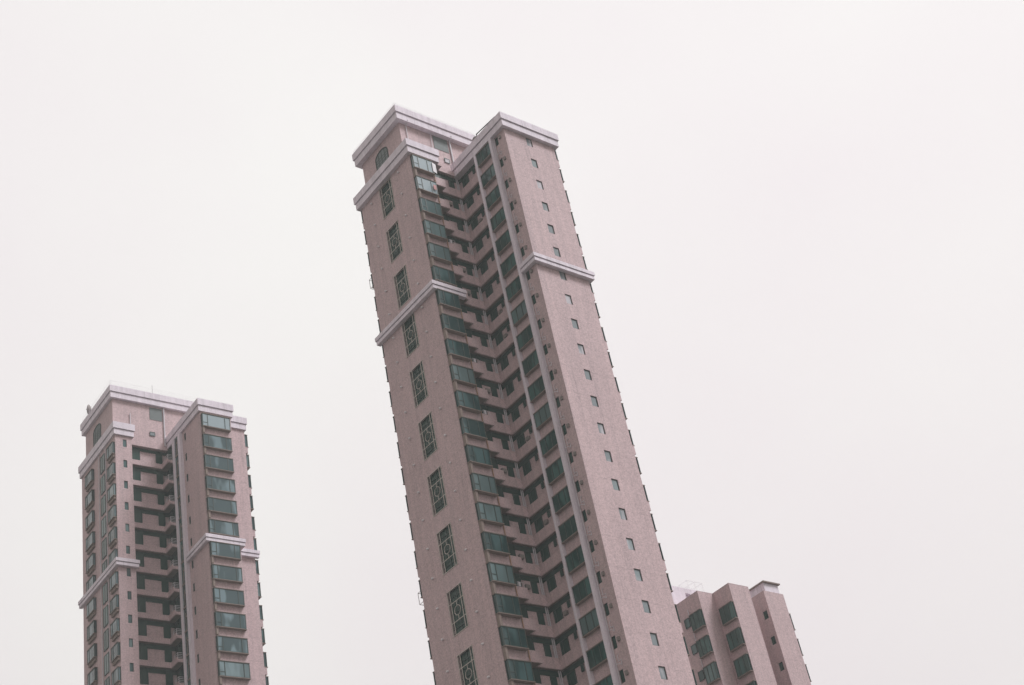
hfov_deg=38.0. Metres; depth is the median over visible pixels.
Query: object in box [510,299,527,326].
strip window
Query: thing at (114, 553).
front bay window
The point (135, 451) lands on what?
balcony door
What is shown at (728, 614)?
bay window
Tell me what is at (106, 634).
stair window
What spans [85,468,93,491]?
front bay window
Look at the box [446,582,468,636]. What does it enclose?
grille window
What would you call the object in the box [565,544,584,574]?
strip window
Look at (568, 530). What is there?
strip window
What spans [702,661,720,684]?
bay window
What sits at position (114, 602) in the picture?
front bay window
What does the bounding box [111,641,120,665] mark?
front bay window
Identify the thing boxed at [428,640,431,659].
side bay window
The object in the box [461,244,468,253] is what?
balcony window
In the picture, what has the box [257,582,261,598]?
side bay window
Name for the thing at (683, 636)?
side bay window
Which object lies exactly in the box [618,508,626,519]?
small window
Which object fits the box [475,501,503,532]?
bay window
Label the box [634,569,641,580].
small window
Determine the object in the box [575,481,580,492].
narrow window
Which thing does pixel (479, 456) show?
bay window
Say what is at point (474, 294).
balcony window
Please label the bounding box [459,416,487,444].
bay window
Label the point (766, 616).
narrow window
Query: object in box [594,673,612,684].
strip window
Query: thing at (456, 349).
bay window
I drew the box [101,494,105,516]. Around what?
stair window
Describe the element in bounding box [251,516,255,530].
side bay window
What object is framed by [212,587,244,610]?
bay window
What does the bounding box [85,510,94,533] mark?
front bay window
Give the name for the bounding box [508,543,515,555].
balcony door
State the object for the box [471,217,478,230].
recess window
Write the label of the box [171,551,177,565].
recess window
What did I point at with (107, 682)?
stair window
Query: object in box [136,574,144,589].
balcony door
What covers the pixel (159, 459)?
balcony window
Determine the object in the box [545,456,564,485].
strip window
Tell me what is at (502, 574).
bay window
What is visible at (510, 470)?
balcony window
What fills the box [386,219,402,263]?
grille window
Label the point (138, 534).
balcony door
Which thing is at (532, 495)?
recess window
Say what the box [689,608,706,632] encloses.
bay window
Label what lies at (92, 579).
front bay window
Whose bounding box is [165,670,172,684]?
balcony window
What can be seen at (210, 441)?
bay window
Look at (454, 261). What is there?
balcony door
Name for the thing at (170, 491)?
recess window
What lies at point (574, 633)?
vent window
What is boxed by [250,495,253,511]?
side bay window
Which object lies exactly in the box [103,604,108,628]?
stair window
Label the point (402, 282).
grille window
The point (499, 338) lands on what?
recess window
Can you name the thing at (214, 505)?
bay window
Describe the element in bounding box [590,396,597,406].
small window
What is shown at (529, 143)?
small window
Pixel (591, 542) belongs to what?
narrow window
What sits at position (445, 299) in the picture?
bay window
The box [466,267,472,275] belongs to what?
balcony window
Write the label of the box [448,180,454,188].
balcony window
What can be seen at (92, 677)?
front bay window
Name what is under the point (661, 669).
small window
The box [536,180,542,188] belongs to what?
small window
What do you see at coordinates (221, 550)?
bay window
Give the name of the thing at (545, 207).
small window
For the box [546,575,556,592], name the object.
recess window
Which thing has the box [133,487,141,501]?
balcony door
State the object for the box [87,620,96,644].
front bay window
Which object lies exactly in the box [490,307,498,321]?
recess window
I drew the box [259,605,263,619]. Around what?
side bay window
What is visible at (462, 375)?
bay window
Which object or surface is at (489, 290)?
recess window
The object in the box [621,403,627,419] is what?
side bay window
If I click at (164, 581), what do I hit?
balcony window
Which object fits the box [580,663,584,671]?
vent window
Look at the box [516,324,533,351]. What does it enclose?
strip window
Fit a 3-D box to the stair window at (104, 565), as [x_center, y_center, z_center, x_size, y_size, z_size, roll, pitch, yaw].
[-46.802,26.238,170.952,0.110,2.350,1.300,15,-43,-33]
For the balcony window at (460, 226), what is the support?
in the apartment tower at (539, 557)
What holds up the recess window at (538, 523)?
in the apartment tower at (539, 557)
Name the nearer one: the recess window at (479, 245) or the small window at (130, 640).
the recess window at (479, 245)
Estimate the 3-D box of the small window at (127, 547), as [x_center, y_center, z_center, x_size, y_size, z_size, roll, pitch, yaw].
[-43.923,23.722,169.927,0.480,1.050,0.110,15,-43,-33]
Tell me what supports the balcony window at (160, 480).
in the apartment tower at (171, 587)
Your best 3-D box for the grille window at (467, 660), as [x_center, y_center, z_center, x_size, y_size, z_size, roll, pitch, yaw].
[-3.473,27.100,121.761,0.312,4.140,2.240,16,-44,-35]
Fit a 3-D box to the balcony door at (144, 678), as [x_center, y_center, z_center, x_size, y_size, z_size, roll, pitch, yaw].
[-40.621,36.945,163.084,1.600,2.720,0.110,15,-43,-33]
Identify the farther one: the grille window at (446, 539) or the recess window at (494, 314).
the recess window at (494, 314)
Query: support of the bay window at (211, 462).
in the apartment tower at (171, 587)
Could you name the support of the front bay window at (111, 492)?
in the apartment tower at (171, 587)
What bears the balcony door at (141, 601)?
in the apartment tower at (171, 587)
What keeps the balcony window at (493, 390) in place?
in the apartment tower at (539, 557)
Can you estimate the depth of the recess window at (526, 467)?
133.45 m
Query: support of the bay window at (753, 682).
in the apartment tower at (734, 634)
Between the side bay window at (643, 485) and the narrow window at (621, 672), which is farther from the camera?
the side bay window at (643, 485)
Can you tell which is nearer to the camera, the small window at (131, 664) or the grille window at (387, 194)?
the grille window at (387, 194)
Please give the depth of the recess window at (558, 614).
125.12 m
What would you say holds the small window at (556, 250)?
in the apartment tower at (539, 557)
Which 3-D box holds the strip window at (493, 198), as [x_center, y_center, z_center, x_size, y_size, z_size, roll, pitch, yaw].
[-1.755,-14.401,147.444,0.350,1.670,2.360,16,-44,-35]
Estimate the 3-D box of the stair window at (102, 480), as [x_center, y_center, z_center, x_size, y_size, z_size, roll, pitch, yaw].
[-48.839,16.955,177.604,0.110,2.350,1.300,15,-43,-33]
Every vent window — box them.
[573,631,577,639]
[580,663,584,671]
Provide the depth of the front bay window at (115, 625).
163.91 m
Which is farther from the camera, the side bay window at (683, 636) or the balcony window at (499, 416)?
the balcony window at (499, 416)
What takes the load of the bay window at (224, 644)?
in the apartment tower at (171, 587)
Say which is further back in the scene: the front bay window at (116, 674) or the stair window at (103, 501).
the stair window at (103, 501)
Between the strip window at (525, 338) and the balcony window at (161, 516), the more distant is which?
the balcony window at (161, 516)
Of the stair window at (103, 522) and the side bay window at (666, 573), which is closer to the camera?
the side bay window at (666, 573)
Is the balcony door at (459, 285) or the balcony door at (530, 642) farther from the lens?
the balcony door at (459, 285)
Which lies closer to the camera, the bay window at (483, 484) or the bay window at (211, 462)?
the bay window at (483, 484)
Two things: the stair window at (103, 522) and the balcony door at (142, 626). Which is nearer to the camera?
the balcony door at (142, 626)
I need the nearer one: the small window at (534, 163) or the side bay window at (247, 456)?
the small window at (534, 163)
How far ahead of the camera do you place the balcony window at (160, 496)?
178.40 m
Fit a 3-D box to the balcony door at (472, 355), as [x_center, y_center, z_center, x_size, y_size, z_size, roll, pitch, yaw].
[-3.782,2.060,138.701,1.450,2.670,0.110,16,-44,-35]
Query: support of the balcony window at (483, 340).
in the apartment tower at (539, 557)
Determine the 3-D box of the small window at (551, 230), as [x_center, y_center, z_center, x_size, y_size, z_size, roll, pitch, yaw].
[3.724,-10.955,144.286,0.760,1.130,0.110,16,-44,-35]
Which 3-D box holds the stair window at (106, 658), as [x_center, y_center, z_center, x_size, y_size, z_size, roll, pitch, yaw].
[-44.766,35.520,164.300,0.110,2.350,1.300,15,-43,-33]
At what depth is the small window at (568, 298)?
139.36 m
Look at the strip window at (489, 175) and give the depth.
149.02 m
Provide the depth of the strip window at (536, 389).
134.07 m
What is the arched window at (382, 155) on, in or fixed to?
in the apartment tower at (539, 557)
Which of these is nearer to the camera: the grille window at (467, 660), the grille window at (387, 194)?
the grille window at (467, 660)
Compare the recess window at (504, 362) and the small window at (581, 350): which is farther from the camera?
the recess window at (504, 362)
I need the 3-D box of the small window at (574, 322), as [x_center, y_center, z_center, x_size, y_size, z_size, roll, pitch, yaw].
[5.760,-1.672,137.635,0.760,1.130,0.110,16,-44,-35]
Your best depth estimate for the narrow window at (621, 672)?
116.70 m
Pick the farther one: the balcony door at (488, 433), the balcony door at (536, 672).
the balcony door at (488, 433)
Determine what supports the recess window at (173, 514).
in the apartment tower at (171, 587)
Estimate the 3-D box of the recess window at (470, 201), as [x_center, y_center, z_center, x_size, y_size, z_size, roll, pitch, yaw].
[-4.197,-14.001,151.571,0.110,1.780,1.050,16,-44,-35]
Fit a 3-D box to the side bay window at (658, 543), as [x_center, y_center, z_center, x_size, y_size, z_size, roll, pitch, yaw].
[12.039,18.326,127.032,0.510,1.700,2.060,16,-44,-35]
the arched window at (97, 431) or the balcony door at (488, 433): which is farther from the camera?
the arched window at (97, 431)
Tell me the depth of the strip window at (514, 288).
140.72 m
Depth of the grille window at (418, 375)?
138.47 m
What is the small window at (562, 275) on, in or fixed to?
in the apartment tower at (539, 557)
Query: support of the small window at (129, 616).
in the apartment tower at (171, 587)
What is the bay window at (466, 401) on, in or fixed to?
in the apartment tower at (539, 557)
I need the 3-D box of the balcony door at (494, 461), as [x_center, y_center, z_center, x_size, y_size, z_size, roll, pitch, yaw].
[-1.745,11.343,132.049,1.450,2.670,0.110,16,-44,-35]
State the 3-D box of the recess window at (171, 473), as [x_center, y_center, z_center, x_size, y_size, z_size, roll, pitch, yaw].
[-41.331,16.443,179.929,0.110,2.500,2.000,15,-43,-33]
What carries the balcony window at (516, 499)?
in the apartment tower at (539, 557)
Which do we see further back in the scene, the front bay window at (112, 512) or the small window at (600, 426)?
the front bay window at (112, 512)
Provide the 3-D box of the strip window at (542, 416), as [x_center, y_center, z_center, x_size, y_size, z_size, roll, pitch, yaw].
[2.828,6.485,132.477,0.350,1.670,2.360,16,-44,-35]
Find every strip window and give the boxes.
[476,142,491,167]
[480,163,495,188]
[485,184,500,210]
[490,206,506,232]
[495,229,511,255]
[500,251,516,278]
[505,275,522,302]
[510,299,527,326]
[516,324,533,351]
[522,349,539,376]
[527,375,545,402]
[533,401,551,429]
[539,429,557,457]
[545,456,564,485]
[551,485,571,514]
[558,514,577,543]
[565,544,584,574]
[571,575,592,605]
[579,607,599,637]
[586,640,607,670]
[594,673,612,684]
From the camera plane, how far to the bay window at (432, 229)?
144.83 m
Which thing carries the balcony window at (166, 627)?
in the apartment tower at (171, 587)
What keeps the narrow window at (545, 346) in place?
in the apartment tower at (539, 557)
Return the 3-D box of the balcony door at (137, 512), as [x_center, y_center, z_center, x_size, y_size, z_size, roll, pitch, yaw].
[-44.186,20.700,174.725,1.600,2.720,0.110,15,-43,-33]
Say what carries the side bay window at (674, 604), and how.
in the apartment tower at (539, 557)
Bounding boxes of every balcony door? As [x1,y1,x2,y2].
[132,447,139,459]
[133,467,140,480]
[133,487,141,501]
[134,508,142,522]
[135,530,142,544]
[136,552,143,566]
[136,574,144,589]
[137,597,145,612]
[138,620,146,635]
[139,644,147,659]
[140,668,148,684]
[443,214,448,220]
[451,258,457,265]
[456,281,461,288]
[460,304,466,312]
[465,328,471,337]
[470,353,476,362]
[475,378,482,388]
[480,404,487,414]
[485,430,492,441]
[491,457,498,468]
[496,485,503,496]
[502,514,509,525]
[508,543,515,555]
[514,573,521,586]
[520,604,528,617]
[526,635,534,650]
[533,668,541,683]
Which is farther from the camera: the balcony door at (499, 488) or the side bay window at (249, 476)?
the side bay window at (249, 476)
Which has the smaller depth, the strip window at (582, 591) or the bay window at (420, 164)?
the strip window at (582, 591)
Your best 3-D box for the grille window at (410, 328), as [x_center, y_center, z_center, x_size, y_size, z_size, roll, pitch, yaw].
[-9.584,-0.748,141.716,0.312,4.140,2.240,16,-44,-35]
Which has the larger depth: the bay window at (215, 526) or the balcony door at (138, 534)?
the balcony door at (138, 534)
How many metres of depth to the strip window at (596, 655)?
119.13 m
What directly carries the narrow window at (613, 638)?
in the apartment tower at (539, 557)
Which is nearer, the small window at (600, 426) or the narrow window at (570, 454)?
the narrow window at (570, 454)
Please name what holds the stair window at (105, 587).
in the apartment tower at (171, 587)
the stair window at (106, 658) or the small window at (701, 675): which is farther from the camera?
the stair window at (106, 658)
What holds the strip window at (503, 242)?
in the apartment tower at (539, 557)
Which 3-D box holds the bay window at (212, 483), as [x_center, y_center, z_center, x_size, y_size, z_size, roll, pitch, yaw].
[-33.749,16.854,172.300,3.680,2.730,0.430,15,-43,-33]
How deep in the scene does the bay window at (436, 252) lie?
143.18 m
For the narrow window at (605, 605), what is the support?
in the apartment tower at (539, 557)
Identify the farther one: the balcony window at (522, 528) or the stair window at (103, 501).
the stair window at (103, 501)
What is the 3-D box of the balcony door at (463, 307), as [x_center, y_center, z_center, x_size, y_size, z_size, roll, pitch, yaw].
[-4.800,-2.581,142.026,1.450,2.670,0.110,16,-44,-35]
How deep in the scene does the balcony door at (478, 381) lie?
137.76 m
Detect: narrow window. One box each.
[537,319,541,329]
[543,344,547,354]
[549,370,553,381]
[556,396,560,407]
[562,424,566,435]
[569,451,573,462]
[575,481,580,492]
[582,510,587,522]
[589,540,594,551]
[596,571,601,583]
[604,603,609,616]
[612,636,616,648]
[619,669,625,683]
[763,610,768,619]
[771,636,775,644]
[779,662,783,670]
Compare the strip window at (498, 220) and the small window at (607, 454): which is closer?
the small window at (607, 454)
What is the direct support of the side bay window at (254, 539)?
in the apartment tower at (171, 587)
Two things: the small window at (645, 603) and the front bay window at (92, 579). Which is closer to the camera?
the small window at (645, 603)
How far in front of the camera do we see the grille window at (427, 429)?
135.16 m
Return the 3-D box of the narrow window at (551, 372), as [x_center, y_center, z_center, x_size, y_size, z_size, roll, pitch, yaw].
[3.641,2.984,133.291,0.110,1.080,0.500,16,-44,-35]
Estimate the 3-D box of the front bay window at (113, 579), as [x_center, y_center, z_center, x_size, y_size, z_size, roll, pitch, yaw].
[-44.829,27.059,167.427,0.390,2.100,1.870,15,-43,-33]
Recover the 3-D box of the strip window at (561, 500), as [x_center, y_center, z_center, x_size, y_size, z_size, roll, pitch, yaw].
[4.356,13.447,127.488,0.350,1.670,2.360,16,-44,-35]
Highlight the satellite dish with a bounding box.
[86,404,90,413]
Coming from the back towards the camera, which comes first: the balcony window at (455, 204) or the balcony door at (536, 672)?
the balcony window at (455, 204)
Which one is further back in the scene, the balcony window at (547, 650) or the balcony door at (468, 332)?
the balcony door at (468, 332)
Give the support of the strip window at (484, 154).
in the apartment tower at (539, 557)
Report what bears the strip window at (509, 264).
in the apartment tower at (539, 557)
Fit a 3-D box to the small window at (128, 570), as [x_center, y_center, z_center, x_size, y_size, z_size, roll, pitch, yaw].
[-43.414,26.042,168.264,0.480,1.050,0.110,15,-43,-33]
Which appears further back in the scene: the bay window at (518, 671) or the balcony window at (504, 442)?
the balcony window at (504, 442)
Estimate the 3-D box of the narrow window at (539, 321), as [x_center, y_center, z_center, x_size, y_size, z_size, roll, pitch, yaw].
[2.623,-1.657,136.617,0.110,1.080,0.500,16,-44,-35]
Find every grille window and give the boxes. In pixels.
[379,177,395,218]
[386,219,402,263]
[393,264,410,308]
[401,312,419,357]
[409,360,428,408]
[418,412,437,460]
[427,465,447,516]
[436,522,457,575]
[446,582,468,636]
[457,645,478,684]
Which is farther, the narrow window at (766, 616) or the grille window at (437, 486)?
the narrow window at (766, 616)
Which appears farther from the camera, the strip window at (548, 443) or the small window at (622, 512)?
the strip window at (548, 443)
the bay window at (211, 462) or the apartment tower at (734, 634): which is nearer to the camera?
the apartment tower at (734, 634)
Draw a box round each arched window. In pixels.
[93,423,100,446]
[375,147,388,169]
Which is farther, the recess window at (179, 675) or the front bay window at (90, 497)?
the front bay window at (90, 497)
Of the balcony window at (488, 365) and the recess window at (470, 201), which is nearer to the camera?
the balcony window at (488, 365)
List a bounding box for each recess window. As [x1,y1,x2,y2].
[166,446,172,459]
[167,466,173,479]
[168,486,174,500]
[169,507,175,521]
[170,529,176,543]
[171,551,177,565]
[172,572,179,590]
[173,597,180,611]
[174,618,181,634]
[176,643,182,658]
[177,665,184,684]
[462,175,468,187]
[466,196,473,208]
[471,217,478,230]
[475,239,482,251]
[480,261,487,274]
[485,284,492,297]
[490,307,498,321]
[495,331,503,345]
[500,356,508,370]
[505,381,513,396]
[511,406,519,421]
[516,433,525,448]
[522,460,531,475]
[528,488,537,503]
[534,516,543,532]
[540,545,550,562]
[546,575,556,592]
[553,605,563,623]
[559,637,570,655]
[566,669,577,684]
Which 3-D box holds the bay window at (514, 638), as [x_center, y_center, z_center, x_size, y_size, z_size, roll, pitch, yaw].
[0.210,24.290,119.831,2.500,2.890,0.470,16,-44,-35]
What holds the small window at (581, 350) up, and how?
in the apartment tower at (539, 557)
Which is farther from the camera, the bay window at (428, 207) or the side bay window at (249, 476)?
the side bay window at (249, 476)
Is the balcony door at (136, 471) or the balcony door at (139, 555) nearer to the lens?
the balcony door at (139, 555)
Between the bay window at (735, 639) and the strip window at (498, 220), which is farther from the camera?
the bay window at (735, 639)
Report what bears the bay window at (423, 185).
in the apartment tower at (539, 557)
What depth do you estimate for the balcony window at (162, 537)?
175.08 m
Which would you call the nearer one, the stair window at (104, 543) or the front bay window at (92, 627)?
the front bay window at (92, 627)
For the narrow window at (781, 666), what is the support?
in the apartment tower at (734, 634)
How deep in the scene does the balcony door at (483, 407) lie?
136.14 m
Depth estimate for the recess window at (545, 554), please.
128.44 m
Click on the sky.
(799, 226)
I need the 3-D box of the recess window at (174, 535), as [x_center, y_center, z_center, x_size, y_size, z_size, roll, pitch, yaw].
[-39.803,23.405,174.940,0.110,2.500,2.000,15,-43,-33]
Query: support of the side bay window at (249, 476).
in the apartment tower at (171, 587)
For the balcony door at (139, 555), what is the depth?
171.90 m
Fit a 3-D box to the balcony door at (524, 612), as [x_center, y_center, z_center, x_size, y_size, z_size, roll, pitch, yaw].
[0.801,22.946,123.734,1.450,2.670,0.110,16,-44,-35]
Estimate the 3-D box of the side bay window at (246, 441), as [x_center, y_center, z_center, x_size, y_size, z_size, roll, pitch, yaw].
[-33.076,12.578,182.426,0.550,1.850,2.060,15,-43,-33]
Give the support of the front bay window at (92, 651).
in the apartment tower at (171, 587)
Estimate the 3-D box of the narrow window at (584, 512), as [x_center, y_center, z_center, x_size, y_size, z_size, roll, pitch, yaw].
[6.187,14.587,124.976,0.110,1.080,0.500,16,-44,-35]
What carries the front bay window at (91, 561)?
in the apartment tower at (171, 587)
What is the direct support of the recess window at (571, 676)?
in the apartment tower at (539, 557)
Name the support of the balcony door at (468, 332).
in the apartment tower at (539, 557)
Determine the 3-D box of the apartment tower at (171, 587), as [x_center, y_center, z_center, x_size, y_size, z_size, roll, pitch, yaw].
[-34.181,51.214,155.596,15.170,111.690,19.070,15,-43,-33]
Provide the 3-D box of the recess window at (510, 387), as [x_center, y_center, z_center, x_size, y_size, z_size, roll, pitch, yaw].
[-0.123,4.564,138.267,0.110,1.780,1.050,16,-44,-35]
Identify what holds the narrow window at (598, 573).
in the apartment tower at (539, 557)
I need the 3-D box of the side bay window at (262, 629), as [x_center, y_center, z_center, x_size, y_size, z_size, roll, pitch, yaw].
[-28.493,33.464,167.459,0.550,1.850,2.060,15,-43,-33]
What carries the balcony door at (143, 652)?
in the apartment tower at (171, 587)
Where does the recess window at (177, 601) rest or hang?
in the apartment tower at (171, 587)
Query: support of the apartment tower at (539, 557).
on the ground
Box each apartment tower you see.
[78,380,268,684]
[352,103,696,684]
[671,580,811,684]
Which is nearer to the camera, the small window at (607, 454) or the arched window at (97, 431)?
the small window at (607, 454)
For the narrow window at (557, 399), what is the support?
in the apartment tower at (539, 557)
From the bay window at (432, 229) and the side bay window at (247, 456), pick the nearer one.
the bay window at (432, 229)
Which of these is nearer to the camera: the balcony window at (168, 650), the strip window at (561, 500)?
the strip window at (561, 500)
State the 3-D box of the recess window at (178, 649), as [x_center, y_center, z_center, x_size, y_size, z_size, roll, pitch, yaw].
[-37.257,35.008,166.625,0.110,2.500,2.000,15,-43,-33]
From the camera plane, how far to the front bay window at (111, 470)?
175.51 m
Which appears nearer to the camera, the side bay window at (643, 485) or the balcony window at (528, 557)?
the balcony window at (528, 557)
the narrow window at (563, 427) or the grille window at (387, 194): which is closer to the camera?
the narrow window at (563, 427)
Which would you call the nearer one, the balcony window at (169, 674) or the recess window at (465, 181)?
the recess window at (465, 181)
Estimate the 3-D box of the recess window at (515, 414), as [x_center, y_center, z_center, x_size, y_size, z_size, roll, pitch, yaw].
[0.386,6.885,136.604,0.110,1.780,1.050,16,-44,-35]
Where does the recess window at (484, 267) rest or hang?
in the apartment tower at (539, 557)
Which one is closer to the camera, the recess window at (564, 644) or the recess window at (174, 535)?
the recess window at (564, 644)
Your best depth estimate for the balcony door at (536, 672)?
121.01 m
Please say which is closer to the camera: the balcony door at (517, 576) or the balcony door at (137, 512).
the balcony door at (517, 576)
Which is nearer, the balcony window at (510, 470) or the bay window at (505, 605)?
the bay window at (505, 605)
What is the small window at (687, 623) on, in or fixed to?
in the apartment tower at (734, 634)
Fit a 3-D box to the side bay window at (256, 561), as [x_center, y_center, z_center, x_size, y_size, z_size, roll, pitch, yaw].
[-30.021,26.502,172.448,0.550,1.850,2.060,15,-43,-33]
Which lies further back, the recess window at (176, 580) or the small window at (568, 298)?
the recess window at (176, 580)
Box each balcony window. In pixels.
[156,451,162,463]
[156,471,163,484]
[157,491,164,504]
[158,512,165,526]
[159,534,166,547]
[160,555,167,569]
[161,577,168,592]
[162,600,169,614]
[163,623,170,638]
[164,646,171,661]
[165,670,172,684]
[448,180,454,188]
[452,201,458,209]
[457,222,463,230]
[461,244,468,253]
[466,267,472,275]
[471,290,477,298]
[475,313,482,322]
[480,337,487,346]
[485,362,492,371]
[490,387,497,396]
[496,412,503,423]
[501,439,508,449]
[507,466,514,477]
[512,494,520,505]
[518,522,526,533]
[524,551,532,563]
[530,581,538,593]
[537,612,545,624]
[543,643,551,656]
[550,676,557,684]
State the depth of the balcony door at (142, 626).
166.78 m
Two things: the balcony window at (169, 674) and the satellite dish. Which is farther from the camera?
the satellite dish
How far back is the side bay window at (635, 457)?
131.48 m
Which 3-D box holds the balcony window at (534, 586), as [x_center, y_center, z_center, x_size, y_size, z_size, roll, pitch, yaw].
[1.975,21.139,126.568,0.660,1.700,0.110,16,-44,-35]
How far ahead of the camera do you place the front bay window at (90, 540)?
176.24 m
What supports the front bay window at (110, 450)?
in the apartment tower at (171, 587)
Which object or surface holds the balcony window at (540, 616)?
in the apartment tower at (539, 557)
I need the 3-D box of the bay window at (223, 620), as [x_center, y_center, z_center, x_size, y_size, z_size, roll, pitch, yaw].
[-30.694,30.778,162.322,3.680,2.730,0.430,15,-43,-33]
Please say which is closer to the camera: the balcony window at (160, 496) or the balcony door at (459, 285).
the balcony door at (459, 285)
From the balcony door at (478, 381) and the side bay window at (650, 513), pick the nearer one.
the side bay window at (650, 513)
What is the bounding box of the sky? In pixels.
[0,0,1023,684]
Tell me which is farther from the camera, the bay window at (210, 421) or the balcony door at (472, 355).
the bay window at (210, 421)
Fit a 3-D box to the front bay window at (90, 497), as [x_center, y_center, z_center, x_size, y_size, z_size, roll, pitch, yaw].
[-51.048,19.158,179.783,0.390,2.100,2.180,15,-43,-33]
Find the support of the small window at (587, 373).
in the apartment tower at (539, 557)
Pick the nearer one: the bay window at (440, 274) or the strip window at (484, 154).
the bay window at (440, 274)
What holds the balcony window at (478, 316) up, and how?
in the apartment tower at (539, 557)
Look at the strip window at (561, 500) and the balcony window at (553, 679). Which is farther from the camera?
the strip window at (561, 500)
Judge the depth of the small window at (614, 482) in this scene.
127.70 m
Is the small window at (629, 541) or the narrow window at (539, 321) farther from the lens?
the narrow window at (539, 321)
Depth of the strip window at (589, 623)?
120.77 m
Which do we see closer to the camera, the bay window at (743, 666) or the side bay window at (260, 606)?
the bay window at (743, 666)
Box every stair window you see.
[100,453,104,474]
[100,473,105,495]
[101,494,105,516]
[101,515,106,537]
[102,537,106,559]
[102,559,106,572]
[102,582,107,604]
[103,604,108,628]
[103,628,108,651]
[104,652,109,675]
[104,676,109,684]
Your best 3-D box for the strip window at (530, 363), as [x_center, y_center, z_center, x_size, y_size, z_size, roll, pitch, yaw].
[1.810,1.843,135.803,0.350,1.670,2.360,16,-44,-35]
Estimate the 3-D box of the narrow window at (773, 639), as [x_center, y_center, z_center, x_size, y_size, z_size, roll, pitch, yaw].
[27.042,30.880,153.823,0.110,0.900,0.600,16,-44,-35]
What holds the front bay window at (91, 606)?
in the apartment tower at (171, 587)
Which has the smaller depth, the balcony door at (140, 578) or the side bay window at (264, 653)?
the side bay window at (264, 653)
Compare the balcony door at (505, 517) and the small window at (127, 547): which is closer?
the balcony door at (505, 517)
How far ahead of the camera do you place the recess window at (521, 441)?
135.13 m
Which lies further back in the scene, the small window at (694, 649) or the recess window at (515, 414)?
the small window at (694, 649)
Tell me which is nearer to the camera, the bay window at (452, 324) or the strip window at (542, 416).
the strip window at (542, 416)
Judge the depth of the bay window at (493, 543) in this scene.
124.85 m
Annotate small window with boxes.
[126,546,129,553]
[127,568,130,576]
[128,615,131,622]
[129,638,132,646]
[130,663,133,671]
[526,138,532,146]
[531,159,537,167]
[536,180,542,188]
[542,202,548,211]
[547,224,554,233]
[553,247,559,256]
[559,271,565,279]
[565,294,572,304]
[571,319,578,328]
[577,344,584,353]
[584,370,591,379]
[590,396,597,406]
[597,423,604,433]
[604,451,611,461]
[611,479,619,490]
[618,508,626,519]
[626,538,634,549]
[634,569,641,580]
[642,600,650,612]
[650,633,658,645]
[658,666,666,679]
[684,617,690,628]
[690,643,697,654]
[698,670,704,681]
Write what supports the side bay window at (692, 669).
in the apartment tower at (539, 557)
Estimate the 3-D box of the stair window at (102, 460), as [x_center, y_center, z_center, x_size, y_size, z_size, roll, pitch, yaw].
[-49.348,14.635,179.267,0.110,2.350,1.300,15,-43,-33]
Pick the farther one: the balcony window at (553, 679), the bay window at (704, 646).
the bay window at (704, 646)
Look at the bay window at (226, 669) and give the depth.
159.02 m
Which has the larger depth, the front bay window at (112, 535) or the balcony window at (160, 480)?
the balcony window at (160, 480)
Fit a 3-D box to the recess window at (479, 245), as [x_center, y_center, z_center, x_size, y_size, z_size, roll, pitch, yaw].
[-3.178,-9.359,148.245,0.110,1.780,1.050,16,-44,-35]
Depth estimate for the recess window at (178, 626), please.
168.33 m
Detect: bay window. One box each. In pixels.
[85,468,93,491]
[85,489,94,512]
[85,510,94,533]
[85,531,94,554]
[86,552,95,576]
[86,574,95,591]
[86,597,96,621]
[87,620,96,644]
[87,643,96,667]
[87,667,97,684]
[106,441,114,463]
[106,462,115,484]
[107,483,115,505]
[108,504,116,526]
[108,526,116,549]
[108,548,117,563]
[109,571,118,594]
[109,594,118,617]
[110,617,119,641]
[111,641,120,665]
[111,666,120,684]
[200,412,230,432]
[202,433,232,453]
[203,454,233,474]
[205,475,235,496]
[206,496,237,518]
[208,518,239,537]
[209,541,241,563]
[211,563,242,586]
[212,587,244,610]
[214,611,246,634]
[215,635,248,659]
[217,660,250,684]
[244,434,248,447]
[246,454,249,470]
[248,475,251,488]
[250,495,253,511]
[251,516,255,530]
[253,538,256,549]
[255,560,259,574]
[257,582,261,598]
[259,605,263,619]
[261,628,265,645]
[263,652,267,667]
[410,154,434,176]
[414,175,438,197]
[418,196,442,219]
[422,218,447,242]
[426,241,452,265]
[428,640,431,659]
[430,264,456,286]
[435,288,461,313]
[439,312,466,338]
[444,337,471,364]
[449,363,476,390]
[454,389,481,417]
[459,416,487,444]
[464,444,492,473]
[469,472,498,501]
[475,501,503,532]
[480,530,509,562]
[486,561,516,593]
[492,592,522,625]
[498,625,528,659]
[504,658,535,684]
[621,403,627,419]
[635,457,641,474]
[643,485,649,501]
[650,513,656,531]
[658,543,664,560]
[666,573,672,592]
[674,604,681,622]
[683,636,689,655]
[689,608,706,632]
[692,669,696,684]
[695,634,713,658]
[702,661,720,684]
[718,601,737,625]
[726,626,744,652]
[733,653,752,678]
[746,680,756,684]
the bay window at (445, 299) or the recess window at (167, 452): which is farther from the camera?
the recess window at (167, 452)
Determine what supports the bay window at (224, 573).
in the apartment tower at (171, 587)
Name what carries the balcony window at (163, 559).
in the apartment tower at (171, 587)
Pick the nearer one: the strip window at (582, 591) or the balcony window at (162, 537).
the strip window at (582, 591)
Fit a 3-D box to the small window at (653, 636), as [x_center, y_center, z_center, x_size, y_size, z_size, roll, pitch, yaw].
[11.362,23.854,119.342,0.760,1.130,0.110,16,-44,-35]
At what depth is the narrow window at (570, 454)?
128.37 m
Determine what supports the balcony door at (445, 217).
in the apartment tower at (539, 557)
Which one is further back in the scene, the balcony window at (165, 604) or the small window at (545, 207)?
the balcony window at (165, 604)
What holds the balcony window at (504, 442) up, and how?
in the apartment tower at (539, 557)

